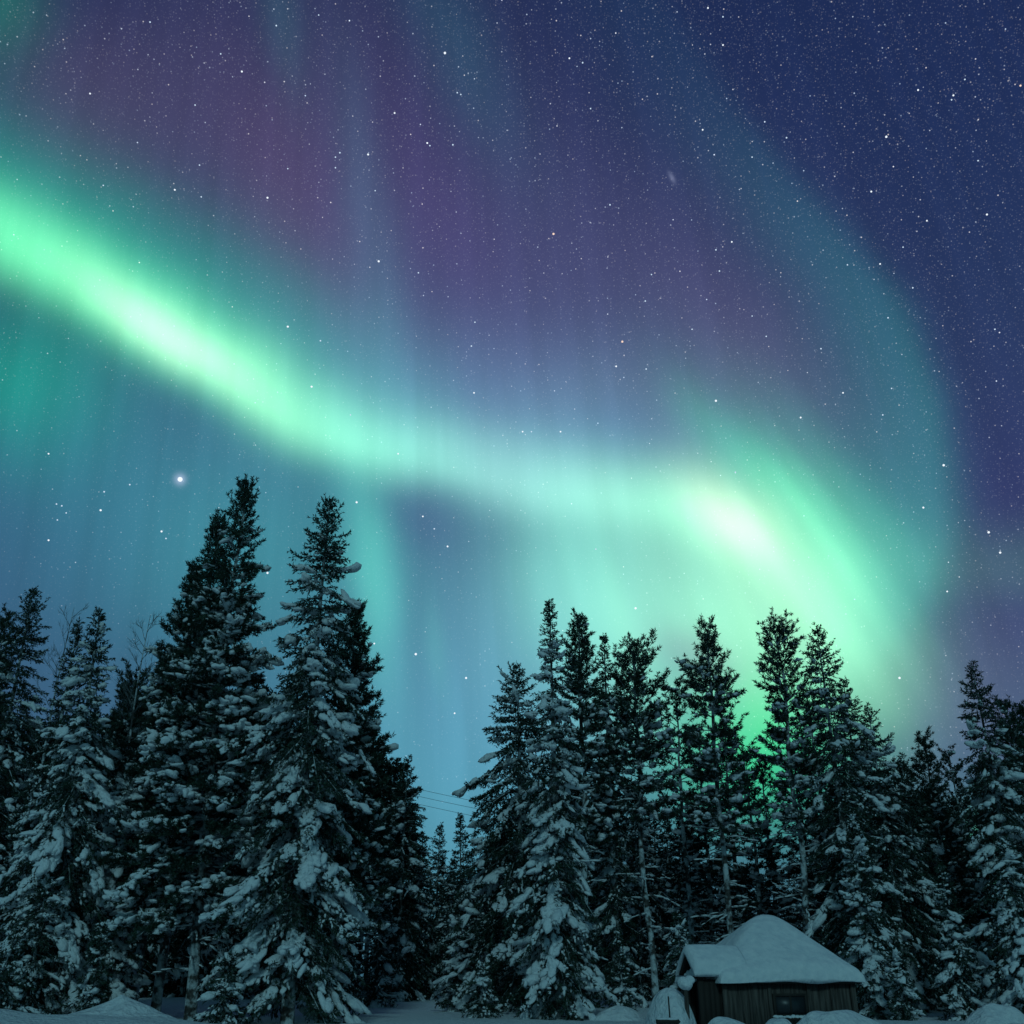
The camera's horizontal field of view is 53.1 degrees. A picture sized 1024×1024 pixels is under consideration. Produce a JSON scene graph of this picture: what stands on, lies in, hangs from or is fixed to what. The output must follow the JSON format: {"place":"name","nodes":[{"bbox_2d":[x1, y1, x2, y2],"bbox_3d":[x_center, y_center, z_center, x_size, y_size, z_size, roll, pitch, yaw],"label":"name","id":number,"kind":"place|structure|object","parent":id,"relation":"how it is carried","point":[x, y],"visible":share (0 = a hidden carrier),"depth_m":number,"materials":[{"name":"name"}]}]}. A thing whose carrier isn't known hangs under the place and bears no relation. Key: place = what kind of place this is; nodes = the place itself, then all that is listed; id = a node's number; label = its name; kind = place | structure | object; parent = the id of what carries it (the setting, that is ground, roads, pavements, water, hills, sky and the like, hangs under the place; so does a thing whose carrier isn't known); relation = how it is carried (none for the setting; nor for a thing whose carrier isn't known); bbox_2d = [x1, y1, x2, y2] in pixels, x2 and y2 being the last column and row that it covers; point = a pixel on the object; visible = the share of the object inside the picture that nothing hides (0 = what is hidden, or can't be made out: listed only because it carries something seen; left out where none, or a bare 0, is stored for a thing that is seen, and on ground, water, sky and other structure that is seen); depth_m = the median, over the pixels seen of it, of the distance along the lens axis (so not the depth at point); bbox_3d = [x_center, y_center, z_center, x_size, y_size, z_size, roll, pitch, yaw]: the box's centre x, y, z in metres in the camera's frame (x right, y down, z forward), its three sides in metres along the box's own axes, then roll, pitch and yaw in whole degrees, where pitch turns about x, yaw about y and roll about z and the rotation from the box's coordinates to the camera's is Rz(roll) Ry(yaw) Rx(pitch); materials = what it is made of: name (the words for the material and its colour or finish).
{"place":"outdoors","nodes":[
{"label":"outdoors","id":0,"kind":"place"},
{"bbox_2d":[0,979,1023,1023],"bbox_3d":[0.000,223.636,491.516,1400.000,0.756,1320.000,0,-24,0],"label":"snow ground","id":1,"kind":"structure","parent":0,"point":[418,1012],"depth_m":31.88,"materials":[{"name":"white snow"}]},
{"bbox_2d":[0,602,20,794],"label":"pine tree","id":2,"kind":"object","parent":1,"relation":"on","point":[3,622],"visible":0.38,"depth_m":51.08,"materials":[{"name":"green plant"}]},
{"bbox_2d":[0,931,40,1013],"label":"young spruce","id":3,"kind":"object","parent":1,"relation":"on","point":[12,995],"visible":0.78,"depth_m":27.74,"materials":[{"name":"green plant"}]},
{"bbox_2d":[0,585,51,915],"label":"spruce tree","id":4,"kind":"object","parent":1,"relation":"on","point":[10,767],"visible":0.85,"depth_m":46.29,"materials":[{"name":"green plant"}]},
{"bbox_2d":[0,714,55,891],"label":"pine tree","id":5,"kind":"object","parent":1,"relation":"on","point":[33,749],"visible":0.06,"depth_m":50.93,"materials":[{"name":"green plant"}]},
{"bbox_2d":[0,866,72,1014],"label":"young spruce","id":6,"kind":"object","parent":1,"relation":"on","point":[38,937],"visible":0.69,"depth_m":30.12,"materials":[{"name":"green plant"}]},
{"bbox_2d":[0,616,85,967],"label":"spruce tree","id":7,"kind":"object","parent":1,"relation":"on","point":[37,787],"visible":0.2,"depth_m":36.37,"materials":[{"name":"green plant"}]},
{"bbox_2d":[15,604,88,784],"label":"birch tree","id":8,"kind":"object","parent":1,"relation":"on","point":[46,742],"visible":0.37,"depth_m":42.75,"materials":[{"name":"green plant"}]},
{"bbox_2d":[0,606,128,1014],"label":"spruce tree","id":9,"kind":"object","parent":1,"relation":"on","point":[51,852],"visible":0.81,"depth_m":32.47,"materials":[{"name":"green plant"}]},
{"bbox_2d":[59,920,117,1010],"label":"young spruce","id":10,"kind":"object","parent":1,"relation":"on","point":[94,996],"visible":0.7,"depth_m":29.10,"materials":[{"name":"green plant"}]},
{"bbox_2d":[58,762,152,1008],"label":"young spruce","id":11,"kind":"object","parent":1,"relation":"on","point":[122,958],"visible":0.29,"depth_m":33.16,"materials":[{"name":"green plant"}]},
{"bbox_2d":[65,656,157,942],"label":"pine tree","id":12,"kind":"object","parent":1,"relation":"on","point":[116,733],"visible":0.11,"depth_m":41.08,"materials":[{"name":"green plant"}]},
{"bbox_2d":[70,995,175,1018],"bbox_3d":[-10.030,12.669,26.105,3.497,0.669,2.529,0,-24,0],"label":"snow mound","id":13,"kind":"object","parent":1,"relation":"on","point":[121,1006],"visible":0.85,"depth_m":25.76,"materials":[{"name":"white snow"}]},
{"bbox_2d":[98,611,163,791],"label":"birch tree","id":14,"kind":"object","parent":1,"relation":"on","point":[137,688],"visible":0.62,"depth_m":40.83,"materials":[{"name":"green plant"}]},
{"bbox_2d":[81,731,205,997],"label":"spruce tree","id":15,"kind":"object","parent":1,"relation":"on","point":[152,950],"visible":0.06,"depth_m":48.62,"materials":[{"name":"green plant"}]},
{"bbox_2d":[85,556,224,1000],"bbox_3d":[-12.511,9.499,37.471,4.937,16.739,4.890,0,-24,0],"label":"pine tree","id":16,"kind":"object","parent":1,"relation":"on","point":[131,750],"visible":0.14,"depth_m":37.64,"materials":[{"name":"green plant"}]},
{"bbox_2d":[139,834,189,997],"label":"spruce tree","id":17,"kind":"object","parent":1,"relation":"on","point":[141,990],"visible":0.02,"depth_m":49.43,"materials":[{"name":"green plant"}]},
{"bbox_2d":[114,507,234,1011],"bbox_3d":[-11.596,8.218,36.441,4.238,18.297,3.901,0,-24,0],"label":"pine tree","id":18,"kind":"object","parent":1,"relation":"on","point":[217,531],"visible":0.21,"depth_m":36.82,"materials":[{"name":"green plant"}]},
{"bbox_2d":[147,794,228,997],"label":"spruce tree","id":19,"kind":"object","parent":1,"relation":"on","point":[182,983],"visible":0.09,"depth_m":48.54,"materials":[{"name":"green plant"}]},
{"bbox_2d":[94,473,295,1020],"bbox_3d":[-10.115,7.183,34.566,6.121,18.764,6.172,-20,-31,37],"label":"pine tree","id":20,"kind":"object","parent":1,"relation":"on","point":[163,892],"visible":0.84,"depth_m":32.95,"materials":[{"name":"green plant"}]},
{"bbox_2d":[175,686,259,998],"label":"spruce tree","id":21,"kind":"object","parent":1,"relation":"on","point":[226,936],"visible":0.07,"depth_m":49.42,"materials":[{"name":"green plant"}]},
{"bbox_2d":[192,947,251,1023],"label":"young spruce","id":22,"kind":"object","parent":1,"relation":"on","point":[224,989],"visible":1,"depth_m":28.31,"materials":[{"name":"green plant"}]},
{"bbox_2d":[200,687,292,999],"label":"spruce tree","id":23,"kind":"object","parent":1,"relation":"on","point":[251,994],"visible":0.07,"depth_m":49.72,"materials":[{"name":"green plant"}]},
{"bbox_2d":[248,694,315,986],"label":"pine tree","id":24,"kind":"object","parent":1,"relation":"on","point":[285,730],"visible":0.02,"depth_m":49.14,"materials":[{"name":"green plant"}]},
{"bbox_2d":[196,493,381,1023],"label":"spruce tree","id":25,"kind":"object","parent":1,"relation":"on","point":[303,855],"visible":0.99,"depth_m":31.37,"materials":[{"name":"green plant"}]},
{"bbox_2d":[303,929,367,996],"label":"spruce tree","id":26,"kind":"object","parent":1,"relation":"on","point":[359,958],"depth_m":55.35,"materials":[{"name":"green plant"}]},
{"bbox_2d":[287,597,402,1012],"bbox_3d":[-6.132,10.229,37.238,4.614,15.259,4.318,0,-24,0],"label":"pine tree","id":27,"kind":"object","parent":1,"relation":"on","point":[362,670],"visible":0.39,"depth_m":37.27,"materials":[{"name":"green plant"}]},
{"bbox_2d":[303,744,391,982],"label":"pine tree","id":28,"kind":"object","parent":1,"relation":"on","point":[367,794],"visible":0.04,"depth_m":50.08,"materials":[{"name":"green plant"}]},
{"bbox_2d":[336,937,365,1014],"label":"young spruce","id":29,"kind":"object","parent":1,"relation":"on","point":[350,959],"visible":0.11,"depth_m":35.45,"materials":[{"name":"green plant"}]},
{"bbox_2d":[352,879,404,1007],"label":"young spruce","id":30,"kind":"object","parent":1,"relation":"on","point":[373,996],"visible":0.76,"depth_m":40.97,"materials":[{"name":"green plant"}]},
{"bbox_2d":[357,756,429,953],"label":"pine tree","id":31,"kind":"object","parent":1,"relation":"on","point":[391,768],"visible":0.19,"depth_m":49.51,"materials":[{"name":"green plant"}]},
{"bbox_2d":[355,754,438,1001],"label":"spruce tree","id":32,"kind":"object","parent":1,"relation":"on","point":[407,940],"visible":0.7,"depth_m":46.55,"materials":[{"name":"green plant"}]},
{"bbox_2d":[388,846,442,999],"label":"spruce tree","id":33,"kind":"object","parent":1,"relation":"on","point":[428,951],"visible":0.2,"depth_m":47.89,"materials":[{"name":"green plant"}]},
{"bbox_2d":[410,831,436,961],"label":"spruce tree","id":34,"kind":"object","parent":1,"relation":"on","point":[428,866],"visible":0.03,"depth_m":70.95,"materials":[{"name":"green plant"}]},
{"bbox_2d":[411,822,462,998],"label":"spruce tree","id":35,"kind":"object","parent":1,"relation":"on","point":[435,858],"visible":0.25,"depth_m":56.41,"materials":[{"name":"green plant"}]},
{"bbox_2d":[429,860,448,989],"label":"spruce tree","id":36,"kind":"object","parent":1,"relation":"on","point":[435,902],"visible":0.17,"depth_m":56.13,"materials":[{"name":"green plant"}]},
{"bbox_2d":[422,858,469,999],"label":"spruce tree","id":37,"kind":"object","parent":1,"relation":"on","point":[443,923],"visible":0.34,"depth_m":48.32,"materials":[{"name":"green plant"}]},
{"bbox_2d":[430,890,476,1011],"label":"young spruce","id":38,"kind":"object","parent":1,"relation":"on","point":[450,999],"visible":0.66,"depth_m":38.19,"materials":[{"name":"green plant"}]},
{"bbox_2d":[429,812,477,992],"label":"spruce tree","id":39,"kind":"object","parent":1,"relation":"on","point":[463,858],"visible":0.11,"depth_m":55.08,"materials":[{"name":"green plant"}]},
{"bbox_2d":[447,851,494,964],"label":"spruce tree","id":40,"kind":"object","parent":1,"relation":"on","point":[471,859],"visible":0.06,"depth_m":58.89,"materials":[{"name":"green plant"}]},
{"bbox_2d":[460,960,502,1017],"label":"young spruce","id":41,"kind":"object","parent":1,"relation":"on","point":[482,981],"visible":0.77,"depth_m":33.41,"materials":[{"name":"green plant"}]},
{"bbox_2d":[465,843,508,993],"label":"spruce tree","id":42,"kind":"object","parent":1,"relation":"on","point":[482,910],"visible":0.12,"depth_m":49.82,"materials":[{"name":"green plant"}]},
{"bbox_2d":[495,783,543,934],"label":"pine tree","id":43,"kind":"object","parent":1,"relation":"on","point":[506,854],"visible":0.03,"depth_m":50.11,"materials":[{"name":"green plant"}]},
{"bbox_2d":[428,660,612,1012],"bbox_3d":[0.293,12.794,39.090,6.191,14.841,6.913,21,-32,-38],"label":"spruce tree","id":44,"kind":"object","parent":1,"relation":"on","point":[502,951],"visible":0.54,"depth_m":38.67,"materials":[{"name":"green plant"}]},
{"bbox_2d":[502,598,620,1020],"bbox_3d":[1.066,10.818,35.663,4.597,16.418,5.090,18,-30,-34],"label":"spruce tree","id":45,"kind":"object","parent":1,"relation":"on","point":[547,955],"visible":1,"depth_m":34.09,"materials":[{"name":"green plant"}]},
{"bbox_2d":[556,608,621,998],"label":"pine tree","id":46,"kind":"object","parent":1,"relation":"on","point":[587,711],"visible":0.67,"depth_m":41.45,"materials":[{"name":"green plant"}]},
{"bbox_2d":[576,801,633,998],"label":"spruce tree","id":47,"kind":"object","parent":1,"relation":"on","point":[601,892],"visible":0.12,"depth_m":52.05,"materials":[{"name":"green plant"}]},
{"bbox_2d":[588,773,632,908],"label":"pine tree","id":48,"kind":"object","parent":1,"relation":"on","point":[615,820],"visible":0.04,"depth_m":58.59,"materials":[{"name":"green plant"}]},
{"bbox_2d":[574,632,650,1007],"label":"spruce tree","id":49,"kind":"object","parent":1,"relation":"on","point":[612,940],"visible":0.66,"depth_m":41.05,"materials":[{"name":"green plant"}]},
{"bbox_2d":[595,1005,644,1020],"bbox_3d":[3.328,15.874,32.355,1.989,0.537,1.592,0,-24,0],"label":"snow mound","id":50,"kind":"object","parent":1,"relation":"on","point":[619,1013],"visible":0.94,"depth_m":31.95,"materials":[{"name":"snow"}]},
{"bbox_2d":[603,949,640,1010],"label":"young spruce","id":51,"kind":"object","parent":1,"relation":"on","point":[622,990],"visible":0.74,"depth_m":35.26,"materials":[{"name":"green plant"}]},
{"bbox_2d":[606,783,671,1000],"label":"spruce tree","id":52,"kind":"object","parent":1,"relation":"on","point":[643,990],"visible":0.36,"depth_m":48.94,"materials":[{"name":"green plant"}]},
{"bbox_2d":[594,628,687,998],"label":"pine tree","id":53,"kind":"object","parent":1,"relation":"on","point":[626,718],"visible":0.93,"depth_m":42.00,"materials":[{"name":"green plant"}]},
{"bbox_2d":[617,803,672,995],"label":"spruce tree","id":54,"kind":"object","parent":1,"relation":"on","point":[623,860],"visible":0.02,"depth_m":54.80,"materials":[{"name":"green plant"}]},
{"bbox_2d":[631,801,682,999],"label":"spruce tree","id":55,"kind":"object","parent":1,"relation":"on","point":[665,903],"visible":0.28,"depth_m":50.26,"materials":[{"name":"green plant"}]},
{"bbox_2d":[645,988,695,1023],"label":"snow mound","id":56,"kind":"object","parent":1,"relation":"on","point":[658,1007],"visible":0.95,"depth_m":27.03,"materials":[{"name":"white snow"}]},
{"bbox_2d":[649,820,692,950],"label":"spruce tree","id":57,"kind":"object","parent":1,"relation":"on","point":[664,823],"visible":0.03,"depth_m":60.98,"materials":[{"name":"green plant"}]},
{"bbox_2d":[659,911,692,992],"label":"young spruce","id":58,"kind":"object","parent":1,"relation":"on","point":[677,930],"visible":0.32,"depth_m":33.13,"materials":[{"name":"green plant"}]},
{"bbox_2d":[659,814,711,984],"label":"spruce tree","id":59,"kind":"object","parent":1,"relation":"on","point":[697,908],"visible":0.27,"depth_m":46.52,"materials":[{"name":"green plant"}]},
{"bbox_2d":[677,975,694,1018],"bbox_3d":[4.609,12.944,26.973,0.410,1.351,0.386,11,-26,-22],"label":"fence post","id":60,"kind":"object","parent":1,"relation":"on","point":[685,983],"visible":1,"depth_m":27.04,"materials":[{"name":"wood"}]},
{"bbox_2d":[646,674,730,969],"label":"pine tree","id":61,"kind":"object","parent":1,"relation":"on","point":[701,871],"visible":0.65,"depth_m":46.90,"materials":[{"name":"green plant"}]},
{"bbox_2d":[666,826,715,933],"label":"pine tree","id":62,"kind":"object","parent":1,"relation":"on","point":[699,890],"visible":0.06,"depth_m":59.90,"materials":[{"name":"green plant"}]},
{"bbox_2d":[668,719,739,943],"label":"pine tree","id":63,"kind":"object","parent":1,"relation":"on","point":[710,904],"visible":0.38,"depth_m":47.27,"materials":[{"name":"green plant"}]},
{"bbox_2d":[699,860,737,943],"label":"pine tree","id":64,"kind":"object","parent":1,"relation":"on","point":[724,931],"visible":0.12,"depth_m":52.16,"materials":[{"name":"green plant"}]},
{"bbox_2d":[674,613,763,941],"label":"pine tree","id":65,"kind":"object","parent":1,"relation":"on","point":[709,758],"visible":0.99,"depth_m":41.27,"materials":[{"name":"green plant"}]},
{"bbox_2d":[708,1017,743,1023],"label":"snow mound","id":66,"kind":"object","parent":1,"relation":"on","point":[721,1020],"visible":1,"depth_m":23.81,"materials":[{"name":"snow"}]},
{"bbox_2d":[698,701,768,927],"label":"pine tree","id":67,"kind":"object","parent":1,"relation":"on","point":[718,855],"visible":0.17,"depth_m":49.74,"materials":[{"name":"green plant"}]},
{"bbox_2d":[721,735,797,925],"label":"pine tree","id":68,"kind":"object","parent":1,"relation":"on","point":[755,874],"visible":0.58,"depth_m":46.78,"materials":[{"name":"green plant"}]},
{"bbox_2d":[734,754,799,923],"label":"pine tree","id":69,"kind":"object","parent":1,"relation":"on","point":[779,878],"visible":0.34,"depth_m":47.93,"materials":[{"name":"green plant"}]},
{"bbox_2d":[674,914,866,1023],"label":"wooden hut","id":70,"kind":"object","parent":1,"relation":"on","point":[761,969],"visible":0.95,"depth_m":28.02,"materials":[{"name":"brown wood"}]},
{"bbox_2d":[772,993,808,1019],"bbox_3d":[7.563,13.378,27.694,1.158,0.640,0.181,5,-25,-11],"label":"window","id":71,"kind":"structure","parent":70,"relation":"in","point":[787,1006],"depth_m":27.74,"materials":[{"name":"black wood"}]},
{"bbox_2d":[759,846,802,930],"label":"spruce tree","id":72,"kind":"object","parent":1,"relation":"on","point":[768,895],"visible":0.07,"depth_m":49.00,"materials":[{"name":"green plant"}]},
{"bbox_2d":[780,850,803,932],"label":"spruce tree","id":73,"kind":"object","parent":1,"relation":"on","point":[793,880],"visible":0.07,"depth_m":70.38,"materials":[{"name":"green plant"}]},
{"bbox_2d":[749,607,843,942],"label":"pine tree","id":74,"kind":"object","parent":1,"relation":"on","point":[786,813],"visible":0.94,"depth_m":41.54,"materials":[{"name":"green plant"}]},
{"bbox_2d":[768,725,830,930],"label":"pine tree","id":75,"kind":"object","parent":1,"relation":"on","point":[818,837],"visible":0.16,"depth_m":49.92,"materials":[{"name":"green plant"}]},
{"bbox_2d":[794,834,833,945],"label":"spruce tree","id":76,"kind":"object","parent":1,"relation":"on","point":[799,909],"visible":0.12,"depth_m":48.57,"materials":[{"name":"green plant"}]},
{"bbox_2d":[779,687,853,951],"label":"pine tree","id":77,"kind":"object","parent":1,"relation":"on","point":[796,870],"visible":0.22,"depth_m":46.61,"materials":[{"name":"green plant"}]},
{"bbox_2d":[797,1010,880,1023],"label":"snow mound","id":78,"kind":"object","parent":1,"relation":"on","point":[836,1017],"visible":1,"depth_m":24.53,"materials":[{"name":"snow"}]},
{"bbox_2d":[785,622,936,1017],"bbox_3d":[12.872,11.894,39.665,4.835,16.107,4.618,0,-24,0],"label":"spruce tree","id":79,"kind":"object","parent":1,"relation":"on","point":[837,824],"visible":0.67,"depth_m":39.74,"materials":[{"name":"green plant"}]},
{"bbox_2d":[836,806,914,1019],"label":"young spruce","id":80,"kind":"object","parent":1,"relation":"on","point":[859,929],"visible":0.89,"depth_m":35.09,"materials":[{"name":"green plant"}]},
{"bbox_2d":[820,677,941,1004],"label":"spruce tree","id":81,"kind":"object","parent":1,"relation":"on","point":[848,702],"visible":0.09,"depth_m":45.51,"materials":[{"name":"green plant"}]},
{"bbox_2d":[884,942,926,1020],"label":"young spruce","id":82,"kind":"object","parent":1,"relation":"on","point":[901,983],"visible":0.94,"depth_m":32.42,"materials":[{"name":"green plant"}]},
{"bbox_2d":[838,702,973,1012],"bbox_3d":[15.437,14.376,40.780,4.643,13.960,5.070,17,-30,-33],"label":"spruce tree","id":83,"kind":"object","parent":1,"relation":"on","point":[895,808],"visible":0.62,"depth_m":40.44,"materials":[{"name":"green plant"}]},
{"bbox_2d":[887,752,939,997],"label":"pine tree","id":84,"kind":"object","parent":1,"relation":"on","point":[902,761],"visible":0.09,"depth_m":49.52,"materials":[{"name":"green plant"}]},
{"bbox_2d":[890,762,977,1007],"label":"spruce tree","id":85,"kind":"object","parent":1,"relation":"on","point":[935,848],"visible":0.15,"depth_m":43.41,"materials":[{"name":"green plant"}]},
{"bbox_2d":[907,726,992,996],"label":"pine tree","id":86,"kind":"object","parent":1,"relation":"on","point":[937,806],"visible":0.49,"depth_m":44.70,"materials":[{"name":"green plant"}]},
{"bbox_2d":[916,785,993,956],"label":"pine tree","id":87,"kind":"object","parent":1,"relation":"on","point":[980,917],"visible":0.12,"depth_m":48.10,"materials":[{"name":"green plant"}]},
{"bbox_2d":[927,861,996,1020],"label":"young spruce","id":88,"kind":"object","parent":1,"relation":"on","point":[961,1003],"visible":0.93,"depth_m":34.73,"materials":[{"name":"green plant"}]},
{"bbox_2d":[929,743,995,961],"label":"pine tree","id":89,"kind":"object","parent":1,"relation":"on","point":[951,753],"visible":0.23,"depth_m":51.09,"materials":[{"name":"green plant"}]},
{"bbox_2d":[945,797,1003,1000],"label":"spruce tree","id":90,"kind":"object","parent":1,"relation":"on","point":[982,910],"visible":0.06,"depth_m":47.84,"materials":[{"name":"green plant"}]},
{"bbox_2d":[952,777,1010,996],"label":"spruce tree","id":91,"kind":"object","parent":1,"relation":"on","point":[958,791],"depth_m":56.40,"materials":[{"name":"green plant"}]},
{"bbox_2d":[951,659,1023,1003],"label":"spruce tree","id":92,"kind":"object","parent":1,"relation":"on","point":[998,785],"visible":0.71,"depth_m":38.50,"materials":[{"name":"green plant"}]},
{"bbox_2d":[963,758,1020,920],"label":"pine tree","id":93,"kind":"object","parent":1,"relation":"on","point":[984,843],"visible":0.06,"depth_m":50.97,"materials":[{"name":"green plant"}]},
{"bbox_2d":[964,1003,1023,1023],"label":"snow mound","id":94,"kind":"object","parent":1,"relation":"on","point":[991,1013],"visible":1,"depth_m":29.32,"materials":[{"name":"white snow"}]},
{"bbox_2d":[988,835,1023,1013],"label":"young spruce","id":95,"kind":"object","parent":1,"relation":"on","point":[1012,913],"visible":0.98,"depth_m":32.50,"materials":[{"name":"green plant"}]},
{"bbox_2d":[990,693,1023,948],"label":"pine tree","id":96,"kind":"object","parent":1,"relation":"on","point":[1014,732],"visible":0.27,"depth_m":42.62,"materials":[{"name":"green plant"}]},
{"bbox_2d":[1000,700,1023,824],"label":"pine tree","id":97,"kind":"object","parent":1,"relation":"on","point":[1020,708],"visible":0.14,"depth_m":44.38,"materials":[{"name":"green plant"}]},
{"bbox_2d":[0,0,1023,975],"label":"sky","id":98,"kind":"structure","parent":0,"point":[146,341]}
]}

